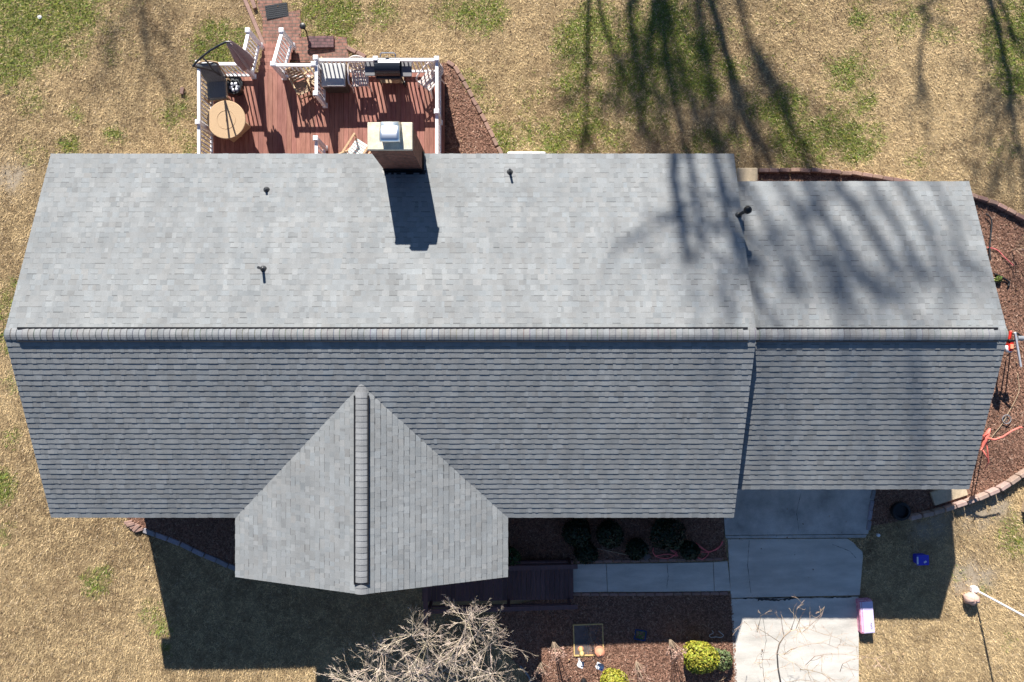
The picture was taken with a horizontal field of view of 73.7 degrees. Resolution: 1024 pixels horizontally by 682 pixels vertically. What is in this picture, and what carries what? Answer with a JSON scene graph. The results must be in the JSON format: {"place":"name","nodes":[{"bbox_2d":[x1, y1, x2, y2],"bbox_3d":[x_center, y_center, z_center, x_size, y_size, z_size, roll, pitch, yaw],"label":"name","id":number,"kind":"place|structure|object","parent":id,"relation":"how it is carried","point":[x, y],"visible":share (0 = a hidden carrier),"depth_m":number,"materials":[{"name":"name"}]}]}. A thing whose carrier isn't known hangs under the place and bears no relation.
{"place":"outdoors","nodes":[
{"label":"outdoors","id":0,"kind":"place"},
{"bbox_2d":[257,0,281,17],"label":"brick path","id":1,"kind":"structure","parent":0,"point":[261,4],"depth_m":21.25,"materials":[{"name":"brick"}]},
{"bbox_2d":[263,10,301,60],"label":"brick path","id":2,"kind":"structure","parent":0,"point":[290,23],"depth_m":21.23,"materials":[{"name":"brick"}]},
{"bbox_2d":[265,2,288,19],"bbox_3d":[-7.312,-10.262,21.227,0.700,0.020,0.440,-9,90,0],"label":"door mat","id":3,"kind":"object","parent":2,"relation":"on","point":[273,11],"depth_m":21.23,"materials":[{"name":"black rubber"}]},
{"bbox_2d":[296,37,348,62],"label":"brick path","id":4,"kind":"structure","parent":0,"point":[339,50],"depth_m":21.18,"materials":[{"name":"brick"}]},
{"bbox_2d":[308,36,333,48],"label":"stepping slab","id":5,"kind":"structure","parent":4,"relation":"on","point":[319,42],"depth_m":21.09,"materials":[{"name":"brick"}]},
{"bbox_2d":[0,0,1023,681],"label":"lawn","id":6,"kind":"structure","parent":0,"point":[958,572],"depth_m":20.82,"materials":[{"name":"plant"}]},
{"bbox_2d":[143,528,155,536],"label":"edging block","id":7,"kind":"structure","parent":6,"relation":"on","point":[150,532],"depth_m":21.22,"materials":[{"name":"concrete"}]},
{"bbox_2d":[167,537,180,545],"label":"edging block","id":8,"kind":"structure","parent":6,"relation":"on","point":[174,541],"depth_m":21.22,"materials":[{"name":"concrete"}]},
{"bbox_2d":[130,518,234,563],"bbox_3d":[-10.133,6.113,21.284,3.963,0.007,2.246,0,90,0],"label":"mulch bed","id":9,"kind":"object","parent":6,"relation":"on","point":[183,523],"visible":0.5,"depth_m":21.29,"materials":[{"name":"wood"}]},
{"bbox_2d":[155,532,168,540],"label":"edging block","id":10,"kind":"structure","parent":9,"relation":"on","point":[164,537],"depth_m":21.22,"materials":[{"name":"concrete"}]},
{"bbox_2d":[180,542,192,550],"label":"edging block","id":11,"kind":"structure","parent":9,"relation":"on","point":[186,546],"depth_m":21.22,"materials":[{"name":"concrete"}]},
{"bbox_2d":[127,62,1023,681],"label":"mulch chips","id":12,"kind":"object","parent":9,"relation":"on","point":[629,618],"visible":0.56,"depth_m":20.59,"materials":[{"name":"wood"}]},
{"bbox_2d":[192,548,204,556],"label":"edging block","id":13,"kind":"structure","parent":6,"relation":"on","point":[198,552],"depth_m":21.22,"materials":[{"name":"concrete"}]},
{"bbox_2d":[204,553,217,561],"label":"edging block","id":14,"kind":"structure","parent":6,"relation":"on","point":[210,557],"depth_m":21.22,"materials":[{"name":"concrete"}]},
{"bbox_2d":[216,558,228,567],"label":"edging block","id":15,"kind":"structure","parent":6,"relation":"on","point":[221,562],"depth_m":21.22,"materials":[{"name":"concrete"}]},
{"bbox_2d":[243,0,264,43],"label":"timber edging","id":16,"kind":"object","parent":6,"relation":"on","point":[253,19],"visible":0.83,"depth_m":21.19,"materials":[{"name":"wood"}]},
{"bbox_2d":[213,44,444,153],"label":"wooden deck","id":17,"kind":"structure","parent":6,"relation":"on","point":[281,118],"depth_m":20.50,"materials":[{"name":"wood"}]},
{"bbox_2d":[195,60,214,153],"bbox_3d":[-8.960,-6.276,20.015,0.145,1.170,3.452,0,90,0],"label":"deck railing","id":18,"kind":"object","parent":17,"relation":"on","point":[203,126],"visible":0.55,"depth_m":19.66,"materials":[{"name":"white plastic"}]},
{"bbox_2d":[196,60,230,104],"bbox_3d":[-8.672,-7.504,19.939,0.764,1.122,0.934,-4,90,0],"label":"cushioned chair","id":19,"kind":"object","parent":17,"relation":"on","point":[216,87],"visible":0.86,"depth_m":19.96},
{"bbox_2d":[192,40,254,93],"bbox_3d":[-7.982,-7.771,19.228,1.409,2.551,0.615,-7,90,0],"label":"cantilever umbrella","id":20,"kind":"object","parent":17,"relation":"on","point":[243,59],"visible":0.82,"depth_m":18.81,"materials":[{"name":"fabric"}]},
{"bbox_2d":[207,100,250,141],"bbox_3d":[-8.312,-6.438,20.160,1.120,0.641,1.120,0,90,0],"label":"patio table","id":21,"kind":"object","parent":17,"relation":"on","point":[226,119],"visible":1,"depth_m":19.85,"materials":[{"name":"beige wood"}]},
{"bbox_2d":[202,62,256,78],"bbox_3d":[-8.269,-7.930,20.015,1.202,1.170,0.145,0,90,0],"label":"deck railing","id":22,"kind":"object","parent":17,"relation":"on","point":[251,74],"visible":0.6,"depth_m":20.05,"materials":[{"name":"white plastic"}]},
{"bbox_2d":[227,80,242,95],"bbox_3d":[-8.216,-7.511,20.328,0.420,0.345,0.420,0,90,0],"label":"plant tub","id":23,"kind":"object","parent":17,"relation":"on","point":[234,87],"visible":1,"depth_m":20.19,"materials":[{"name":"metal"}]},
{"bbox_2d":[243,28,263,72],"bbox_3d":[-7.705,-8.550,20.321,0.155,1.598,1.145,0,90,0],"label":"deck railing","id":24,"kind":"object","parent":17,"relation":"on","point":[253,37],"visible":0.84,"depth_m":20.30,"materials":[{"name":"white plastic"}]},
{"bbox_2d":[272,28,295,73],"bbox_3d":[-6.751,-8.551,20.321,0.153,1.598,1.153,4,90,0],"label":"deck railing","id":25,"kind":"object","parent":17,"relation":"on","point":[282,34],"visible":0.93,"depth_m":20.11,"materials":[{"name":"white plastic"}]},
{"bbox_2d":[270,61,320,79],"bbox_3d":[-6.240,-7.900,20.015,1.305,1.170,0.145,0,90,0],"label":"deck railing","id":26,"kind":"object","parent":17,"relation":"on","point":[277,69],"visible":0.85,"depth_m":19.66,"materials":[{"name":"white plastic"}]},
{"bbox_2d":[285,67,314,102],"bbox_3d":[-6.235,-7.586,20.108,0.476,0.823,0.688,-28,80,-8],"label":"folding chair","id":27,"kind":"object","parent":17,"relation":"on","point":[303,86],"visible":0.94,"depth_m":20.12,"materials":[{"name":"brown wood"}]},
{"bbox_2d":[303,56,328,90],"bbox_3d":[-5.716,-7.806,20.135,0.476,0.823,0.688,40,62,10],"label":"folding chair","id":28,"kind":"object","parent":17,"relation":"on","point":[311,79],"visible":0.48,"depth_m":20.10,"materials":[{"name":"brown wood"}]},
{"bbox_2d":[313,55,327,107],"bbox_3d":[-5.600,-7.570,20.015,0.145,1.170,1.165,0,90,0],"label":"deck railing","id":29,"kind":"object","parent":17,"relation":"on","point":[320,99],"visible":0.84,"depth_m":19.73,"materials":[{"name":"white plastic"}]},
{"bbox_2d":[313,136,327,153],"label":"deck railing","id":30,"kind":"object","parent":17,"relation":"on","point":[320,143],"visible":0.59,"depth_m":19.70,"materials":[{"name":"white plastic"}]},
{"bbox_2d":[321,63,349,92],"bbox_3d":[-5.205,-7.752,20.177,0.700,0.646,0.680,0,90,0],"label":"storage box","id":31,"kind":"object","parent":17,"relation":"on","point":[334,78],"visible":0.98,"depth_m":19.86,"materials":[{"name":"plastic"}]},
{"bbox_2d":[340,133,370,153],"bbox_3d":[-4.574,-5.545,20.004,0.595,1.029,0.860,32,90,0],"label":"lounge chair","id":32,"kind":"object","parent":17,"relation":"on","point":[352,147],"visible":0.41,"depth_m":20.07,"materials":[{"name":"beige wood"}]},
{"bbox_2d":[347,55,372,92],"bbox_3d":[-4.488,-7.841,20.064,0.622,0.877,0.782,-3,90,0],"label":"plastic chair","id":33,"kind":"object","parent":17,"relation":"on","point":[365,79],"visible":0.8,"depth_m":20.07,"materials":[{"name":"plastic"}]},
{"bbox_2d":[319,56,434,72],"bbox_3d":[-3.860,-8.050,20.015,3.320,1.170,0.145,0,90,0],"label":"deck railing","id":34,"kind":"object","parent":17,"relation":"on","point":[361,60],"visible":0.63,"depth_m":19.52,"materials":[{"name":"white plastic"}]},
{"bbox_2d":[365,52,411,86],"bbox_3d":[-3.571,-7.941,19.979,1.360,1.039,0.721,0,90,0],"label":"barbecue grill","id":35,"kind":"object","parent":17,"relation":"on","point":[389,70],"visible":1,"depth_m":19.68,"materials":[{"name":"metal"}]},
{"bbox_2d":[415,62,444,98],"bbox_3d":[-2.373,-7.745,20.064,0.622,0.877,0.782,38,90,0],"label":"plastic chair","id":36,"kind":"object","parent":17,"relation":"on","point":[425,81],"visible":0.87,"depth_m":20.07,"materials":[{"name":"plastic"}]},
{"bbox_2d":[434,56,442,152],"bbox_3d":[-2.150,-6.336,20.015,0.145,1.170,3.572,0,90,0],"label":"deck railing","id":37,"kind":"object","parent":17,"relation":"on","point":[438,119],"visible":0.78,"depth_m":19.52,"materials":[{"name":"white plastic"}]},
{"bbox_2d":[316,594,538,681],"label":"bare crape myrtle","id":38,"kind":"object","parent":6,"relation":"on","point":[434,669],"visible":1,"depth_m":17.90,"materials":[{"name":"grey plant"}]},
{"bbox_2d":[442,63,498,153],"bbox_3d":[-1.253,-6.801,20.895,2.018,0.144,3.510,0,90,0],"label":"mulch bed","id":39,"kind":"object","parent":6,"relation":"on","point":[449,114],"visible":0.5,"depth_m":20.92,"materials":[{"name":"wood"}]},
{"bbox_2d":[422,557,577,629],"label":"porch ramp","id":40,"kind":"structure","parent":6,"relation":"on","point":[523,579],"depth_m":20.37,"materials":[{"name":"wood"}]},
{"bbox_2d":[4,121,1007,594],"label":"brick house","id":41,"kind":"structure","parent":6,"relation":"on","point":[398,359],"depth_m":16.97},
{"bbox_2d":[0,0,1023,681],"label":"fallen leaves","id":42,"kind":"object","parent":6,"relation":"on","point":[518,142],"visible":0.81,"depth_m":20.72,"materials":[{"name":"plant"}]},
{"bbox_2d":[507,152,545,153],"bbox_3d":[0.422,-5.196,20.361,1.200,0.920,0.900,0,90,0],"label":"heat pump","id":43,"kind":"object","parent":6,"relation":"on","point":[524,152],"visible":0.03,"depth_m":19.92,"materials":[{"name":"white metal"}]},
{"bbox_2d":[573,563,606,591],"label":"walkway","id":44,"kind":"structure","parent":6,"relation":"on","point":[589,577],"depth_m":20.63,"materials":[{"name":"concrete"}]},
{"bbox_2d":[496,594,733,681],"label":"mulch bed","id":45,"kind":"object","parent":6,"relation":"on","point":[637,613],"visible":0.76,"depth_m":20.63,"materials":[{"name":"wood"}]},
{"bbox_2d":[531,661,551,678],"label":"dried hydrangea","id":46,"kind":"object","parent":45,"relation":"on","point":[539,668],"visible":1,"depth_m":20.08,"materials":[{"name":"beige plant"}]},
{"bbox_2d":[547,640,566,661],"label":"dried hydrangea","id":47,"kind":"object","parent":45,"relation":"on","point":[556,655],"visible":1,"depth_m":19.78,"materials":[{"name":"beige plant"}]},
{"bbox_2d":[573,623,603,655],"bbox_3d":[2.311,9.034,20.646,0.915,0.045,0.965,-2,90,0],"label":"framed panel","id":48,"kind":"object","parent":45,"relation":"on","point":[578,630],"visible":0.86,"depth_m":20.65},
{"bbox_2d":[586,629,605,661],"bbox_3d":[2.295,8.706,19.648,0.576,2.177,0.108,0,90,0],"label":"shepherd hook","id":49,"kind":"object","parent":45,"relation":"on","point":[595,655],"visible":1,"depth_m":18.82,"materials":[{"name":"black metal"}]},
{"bbox_2d":[578,646,584,657],"bbox_3d":[1.939,8.690,18.925,0.176,0.650,0.180,39,90,0],"label":"tube feeder","id":50,"kind":"object","parent":49,"relation":"hanging from","point":[581,650],"visible":1,"depth_m":18.92,"materials":[{"name":"plastic"}]},
{"bbox_2d":[595,646,604,658],"bbox_3d":[2.443,8.675,18.860,0.300,0.620,0.300,0,90,0],"label":"dome feeder","id":51,"kind":"object","parent":49,"relation":"hanging from","point":[600,652],"visible":0.98,"depth_m":18.90,"materials":[{"name":"plastic"}]},
{"bbox_2d":[600,667,629,681],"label":"round shrub","id":52,"kind":"object","parent":45,"relation":"on","point":[613,675],"visible":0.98,"depth_m":20.14,"materials":[{"name":"yellow plant"}]},
{"bbox_2d":[634,629,646,640],"bbox_3d":[3.869,8.866,20.593,0.350,0.060,0.310,10,90,0],"label":"tray","id":53,"kind":"object","parent":45,"relation":"on","point":[635,635],"visible":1,"depth_m":20.57,"materials":[{"name":"green plastic"}]},
{"bbox_2d":[632,661,650,679],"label":"dried hydrangea","id":54,"kind":"object","parent":45,"relation":"on","point":[639,671],"visible":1,"depth_m":20.10,"materials":[{"name":"beige plant"}]},
{"bbox_2d":[666,638,687,662],"bbox_3d":[4.693,8.977,20.014,0.632,1.257,0.452,0,90,0],"label":"dried hydrangea","id":55,"kind":"object","parent":45,"relation":"on","point":[674,652],"visible":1,"depth_m":19.58,"materials":[{"name":"beige plant"}]},
{"bbox_2d":[683,640,720,674],"bbox_3d":[5.544,9.341,20.161,1.094,0.974,0.996,0,90,0],"label":"round shrub","id":56,"kind":"object","parent":45,"relation":"on","point":[705,652],"visible":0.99,"depth_m":19.91,"materials":[{"name":"yellow plant"}]},
{"bbox_2d":[713,648,732,671],"bbox_3d":[6.244,9.516,20.387,0.768,0.528,0.688,0,90,0],"label":"shrub","id":57,"kind":"object","parent":45,"relation":"on","point":[726,664],"visible":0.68,"depth_m":20.26,"materials":[{"name":"green plant"}]},
{"bbox_2d":[508,518,726,563],"bbox_3d":[3.083,5.852,20.718,6.818,0.220,2.038,0,90,0],"label":"mulch bed","id":58,"kind":"object","parent":6,"relation":"on","point":[629,537],"visible":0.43,"depth_m":20.65,"materials":[{"name":"wood"}]},
{"bbox_2d":[508,546,520,565],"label":"round shrub","id":59,"kind":"object","parent":58,"relation":"on","point":[513,550],"visible":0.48,"depth_m":20.26,"materials":[{"name":"green plant"}]},
{"bbox_2d":[562,518,591,548],"bbox_3d":[1.919,5.702,20.329,0.904,0.805,0.967,0,90,0],"label":"round shrub","id":60,"kind":"object","parent":58,"relation":"on","point":[583,528],"visible":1,"depth_m":20.16,"materials":[{"name":"green plant"}]},
{"bbox_2d":[573,539,598,563],"bbox_3d":[2.212,6.301,20.426,0.787,0.591,0.738,0,90,0],"label":"round shrub","id":61,"kind":"object","parent":58,"relation":"on","point":[581,554],"visible":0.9,"depth_m":20.28,"materials":[{"name":"green plant"}]},
{"bbox_2d":[595,520,623,548],"bbox_3d":[2.907,5.771,20.271,0.837,0.837,0.864,-30,90,0],"label":"round shrub","id":62,"kind":"object","parent":58,"relation":"on","point":[603,532],"visible":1,"depth_m":20.11,"materials":[{"name":"green plant"}]},
{"bbox_2d":[625,538,648,560],"bbox_3d":[3.722,6.223,20.360,0.723,0.613,0.695,0,90,0],"label":"round shrub","id":63,"kind":"object","parent":58,"relation":"on","point":[639,546],"visible":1,"depth_m":20.24,"materials":[{"name":"green plant"}]},
{"bbox_2d":[652,547,677,558],"bbox_3d":[4.616,6.409,20.553,0.788,0.053,0.309,5,90,0],"label":"garden hose","id":64,"kind":"object","parent":58,"relation":"on","point":[676,554],"visible":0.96,"depth_m":20.54,"materials":[{"name":"rubber"}]},
{"bbox_2d":[648,518,686,551],"bbox_3d":[4.600,5.721,20.228,1.053,0.842,0.989,15,90,0],"label":"round shrub","id":65,"kind":"object","parent":58,"relation":"on","point":[666,530],"visible":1,"depth_m":20.04,"materials":[{"name":"green plant"}]},
{"bbox_2d":[679,540,699,560],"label":"round shrub","id":66,"kind":"object","parent":58,"relation":"on","point":[689,550],"visible":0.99,"depth_m":20.21,"materials":[{"name":"green plant"}]},
{"bbox_2d":[695,541,722,558],"bbox_3d":[5.933,6.294,20.545,0.838,0.058,0.555,0,90,0],"label":"garden hose","id":67,"kind":"object","parent":58,"relation":"on","point":[708,551],"visible":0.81,"depth_m":20.54,"materials":[{"name":"rubber"}]},
{"bbox_2d":[606,562,713,591],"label":"walkway","id":68,"kind":"structure","parent":6,"relation":"on","point":[656,577],"depth_m":20.57,"materials":[{"name":"concrete"}]},
{"bbox_2d":[713,561,730,590],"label":"walkway","id":69,"kind":"structure","parent":6,"relation":"on","point":[721,576],"depth_m":20.57,"materials":[{"name":"concrete"}]},
{"bbox_2d":[736,168,757,180],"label":"concrete block","id":70,"kind":"structure","parent":6,"relation":"on","point":[747,174],"depth_m":20.44,"materials":[{"name":"concrete"}]},
{"bbox_2d":[758,168,768,173],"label":"edging block","id":71,"kind":"structure","parent":6,"relation":"on","point":[763,170],"depth_m":20.45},
{"bbox_2d":[810,168,820,173],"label":"edging block","id":72,"kind":"structure","parent":6,"relation":"on","point":[815,170],"depth_m":20.45,"materials":[{"name":"brick"}]},
{"bbox_2d":[758,173,873,180],"bbox_3d":[9.666,-4.631,20.604,5.155,0.001,0.886,0,90,0],"label":"mulch bed","id":73,"kind":"object","parent":6,"relation":"on","point":[829,176],"visible":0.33,"depth_m":20.60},
{"bbox_2d":[734,596,898,681],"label":"bare sapling","id":74,"kind":"object","parent":6,"relation":"on","point":[821,657],"visible":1,"depth_m":18.89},
{"bbox_2d":[840,171,851,175],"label":"edging block","id":75,"kind":"structure","parent":6,"relation":"on","point":[846,173],"depth_m":20.45,"materials":[{"name":"concrete"}]},
{"bbox_2d":[856,597,874,633],"bbox_3d":[10.597,8.240,20.482,0.428,0.276,1.014,-5,90,0],"label":"wrapped bundle","id":76,"kind":"object","parent":6,"relation":"on","point":[865,616],"visible":1,"depth_m":20.35,"materials":[{"name":"white plastic"}]},
{"bbox_2d":[861,172,872,178],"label":"edging block","id":77,"kind":"structure","parent":6,"relation":"on","point":[867,175],"depth_m":20.45,"materials":[{"name":"concrete"}]},
{"bbox_2d":[871,489,943,524],"bbox_3d":[12.114,4.921,20.608,2.835,0.001,1.305,0,90,0],"label":"mulch bed","id":78,"kind":"object","parent":6,"relation":"on","point":[875,511],"visible":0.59,"depth_m":20.61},
{"bbox_2d":[890,501,910,520],"bbox_3d":[11.663,5.107,20.515,0.580,0.210,0.580,0,90,0],"label":"rubber tub","id":79,"kind":"object","parent":78,"relation":"on","point":[900,511],"visible":1,"depth_m":20.45,"materials":[{"name":"black plastic"}]},
{"bbox_2d":[908,512,921,519],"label":"edging block","id":80,"kind":"structure","parent":78,"relation":"on","point":[915,516],"depth_m":20.38,"materials":[{"name":"concrete"}]},
{"bbox_2d":[918,510,933,517],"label":"edging block","id":81,"kind":"structure","parent":78,"relation":"on","point":[927,513],"depth_m":20.38,"materials":[{"name":"concrete"}]},
{"bbox_2d":[930,507,944,514],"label":"edging block","id":82,"kind":"structure","parent":78,"relation":"on","point":[937,510],"depth_m":20.38,"materials":[{"name":"concrete"}]},
{"bbox_2d":[940,503,956,511],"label":"edging block","id":83,"kind":"structure","parent":78,"relation":"on","point":[948,507],"depth_m":20.38,"materials":[{"name":"concrete"}]},
{"bbox_2d":[913,553,928,564],"bbox_3d":[12.255,6.540,20.485,0.368,0.269,0.300,-2,90,0],"label":"blue bin","id":84,"kind":"object","parent":6,"relation":"on","point":[920,559],"visible":1,"depth_m":20.36,"materials":[{"name":"plastic"}]},
{"bbox_2d":[929,489,967,505],"bbox_3d":[13.145,4.591,20.580,1.050,0.160,0.420,-18,90,0],"label":"concrete pad","id":85,"kind":"object","parent":6,"relation":"on","point":[939,496],"visible":0.71,"depth_m":20.50,"materials":[{"name":"concrete"}]},
{"bbox_2d":[952,499,967,507],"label":"edging block","id":86,"kind":"structure","parent":6,"relation":"on","point":[960,503],"depth_m":20.38,"materials":[{"name":"concrete"}]},
{"bbox_2d":[963,592,979,605],"bbox_3d":[13.764,7.721,20.450,0.436,0.415,0.380,0,90,0],"label":"stone","id":87,"kind":"object","parent":6,"relation":"on","point":[972,598],"visible":1,"depth_m":20.33,"materials":[{"name":"stone"}]},
{"bbox_2d":[974,491,988,500],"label":"edging block","id":88,"kind":"structure","parent":6,"relation":"on","point":[982,495],"depth_m":20.38,"materials":[{"name":"concrete"}]},
{"bbox_2d":[975,195,988,202],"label":"edging block","id":89,"kind":"structure","parent":6,"relation":"on","point":[982,199],"depth_m":20.45,"materials":[{"name":"concrete"}]},
{"bbox_2d":[944,202,1023,504],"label":"mulch bed","id":90,"kind":"object","parent":6,"relation":"on","point":[1009,437],"visible":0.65,"depth_m":20.61,"materials":[{"name":"wood"}]},
{"bbox_2d":[963,496,978,503],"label":"edging block","id":91,"kind":"structure","parent":90,"relation":"on","point":[971,499],"depth_m":20.38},
{"bbox_2d":[986,214,991,260],"bbox_3d":[14.368,-3.127,20.494,0.178,0.047,1.428,-5,90,0],"label":"bent pole","id":92,"kind":"object","parent":90,"relation":"on","point":[990,237],"visible":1,"depth_m":20.48,"materials":[{"name":"metal"}]},
{"bbox_2d":[984,487,999,495],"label":"edging block","id":93,"kind":"structure","parent":90,"relation":"on","point":[992,491],"depth_m":20.39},
{"bbox_2d":[979,426,1022,469],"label":"garden hose","id":94,"kind":"object","parent":90,"relation":"on","point":[986,437],"visible":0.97,"depth_m":19.19,"materials":[{"name":"rubber"}]},
{"bbox_2d":[995,203,1007,210],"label":"edging block","id":95,"kind":"structure","parent":90,"relation":"on","point":[1001,206],"depth_m":20.45,"materials":[{"name":"concrete"}]},
{"bbox_2d":[996,481,1010,490],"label":"edging block","id":96,"kind":"structure","parent":90,"relation":"on","point":[1003,485],"depth_m":20.40,"materials":[{"name":"concrete"}]},
{"bbox_2d":[988,373,1019,441],"bbox_3d":[14.901,2.050,20.551,0.282,0.040,2.255,23,90,0],"label":"garden hose","id":97,"kind":"object","parent":90,"relation":"on","point":[1010,408],"visible":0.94,"depth_m":20.55,"materials":[{"name":"red rubber"}]},
{"bbox_2d":[1004,208,1016,215],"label":"edging block","id":98,"kind":"structure","parent":90,"relation":"on","point":[1010,211],"depth_m":20.45,"materials":[{"name":"concrete"}]},
{"bbox_2d":[1006,475,1020,484],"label":"edging block","id":99,"kind":"structure","parent":90,"relation":"on","point":[1012,479],"depth_m":20.39,"materials":[{"name":"concrete"}]},
{"bbox_2d":[1004,331,1023,366],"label":"garden machine","id":100,"kind":"object","parent":90,"relation":"on","point":[1009,347],"visible":0.91,"depth_m":19.49,"materials":[{"name":"red paint"}]},
{"bbox_2d":[1015,468,1023,477],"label":"edging block","id":101,"kind":"structure","parent":90,"relation":"on","point":[1020,473],"depth_m":20.46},
{"bbox_2d":[986,199,998,205],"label":"edging block","id":102,"kind":"structure","parent":6,"relation":"on","point":[991,202],"depth_m":20.45,"materials":[{"name":"concrete"}]},
{"bbox_2d":[970,586,1023,616],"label":"flag pole","id":103,"kind":"object","parent":6,"relation":"on","point":[974,589],"visible":1,"depth_m":19.82,"materials":[{"name":"white metal"}]},
{"bbox_2d":[1013,213,1023,220],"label":"edging block","id":104,"kind":"structure","parent":6,"relation":"on","point":[1019,216],"depth_m":20.45,"materials":[{"name":"concrete"}]},
{"bbox_2d":[731,596,858,681],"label":"driveway","id":105,"kind":"structure","parent":0,"point":[838,617],"depth_m":20.59,"materials":[{"name":"concrete"}]},
{"bbox_2d":[758,598,792,600],"bbox_3d":[7.942,7.789,20.579,1.068,0.001,0.120,0,90,0],"label":"driveway crack","id":106,"kind":"object","parent":105,"relation":"on","point":[762,599],"visible":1,"depth_m":20.58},
{"bbox_2d":[743,596,849,598],"bbox_3d":[8.599,7.744,20.581,3.280,0.001,0.059,-1,90,0],"label":"driveway crack","id":107,"kind":"object","parent":105,"relation":"on","point":[801,597],"visible":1,"depth_m":20.58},
{"bbox_2d":[727,538,862,597],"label":"driveway","id":108,"kind":"structure","parent":0,"point":[776,568],"depth_m":20.59,"materials":[{"name":"concrete"}]},
{"bbox_2d":[725,534,865,537],"bbox_3d":[8.562,5.900,20.684,4.269,0.200,0.088,0,90,0],"label":"expansion joint","id":109,"kind":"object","parent":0,"point":[804,536],"depth_m":20.58,"materials":[{"name":"concrete"}]},
{"bbox_2d":[724,489,874,534],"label":"driveway","id":110,"kind":"structure","parent":0,"point":[765,511],"depth_m":20.57,"materials":[{"name":"concrete"}]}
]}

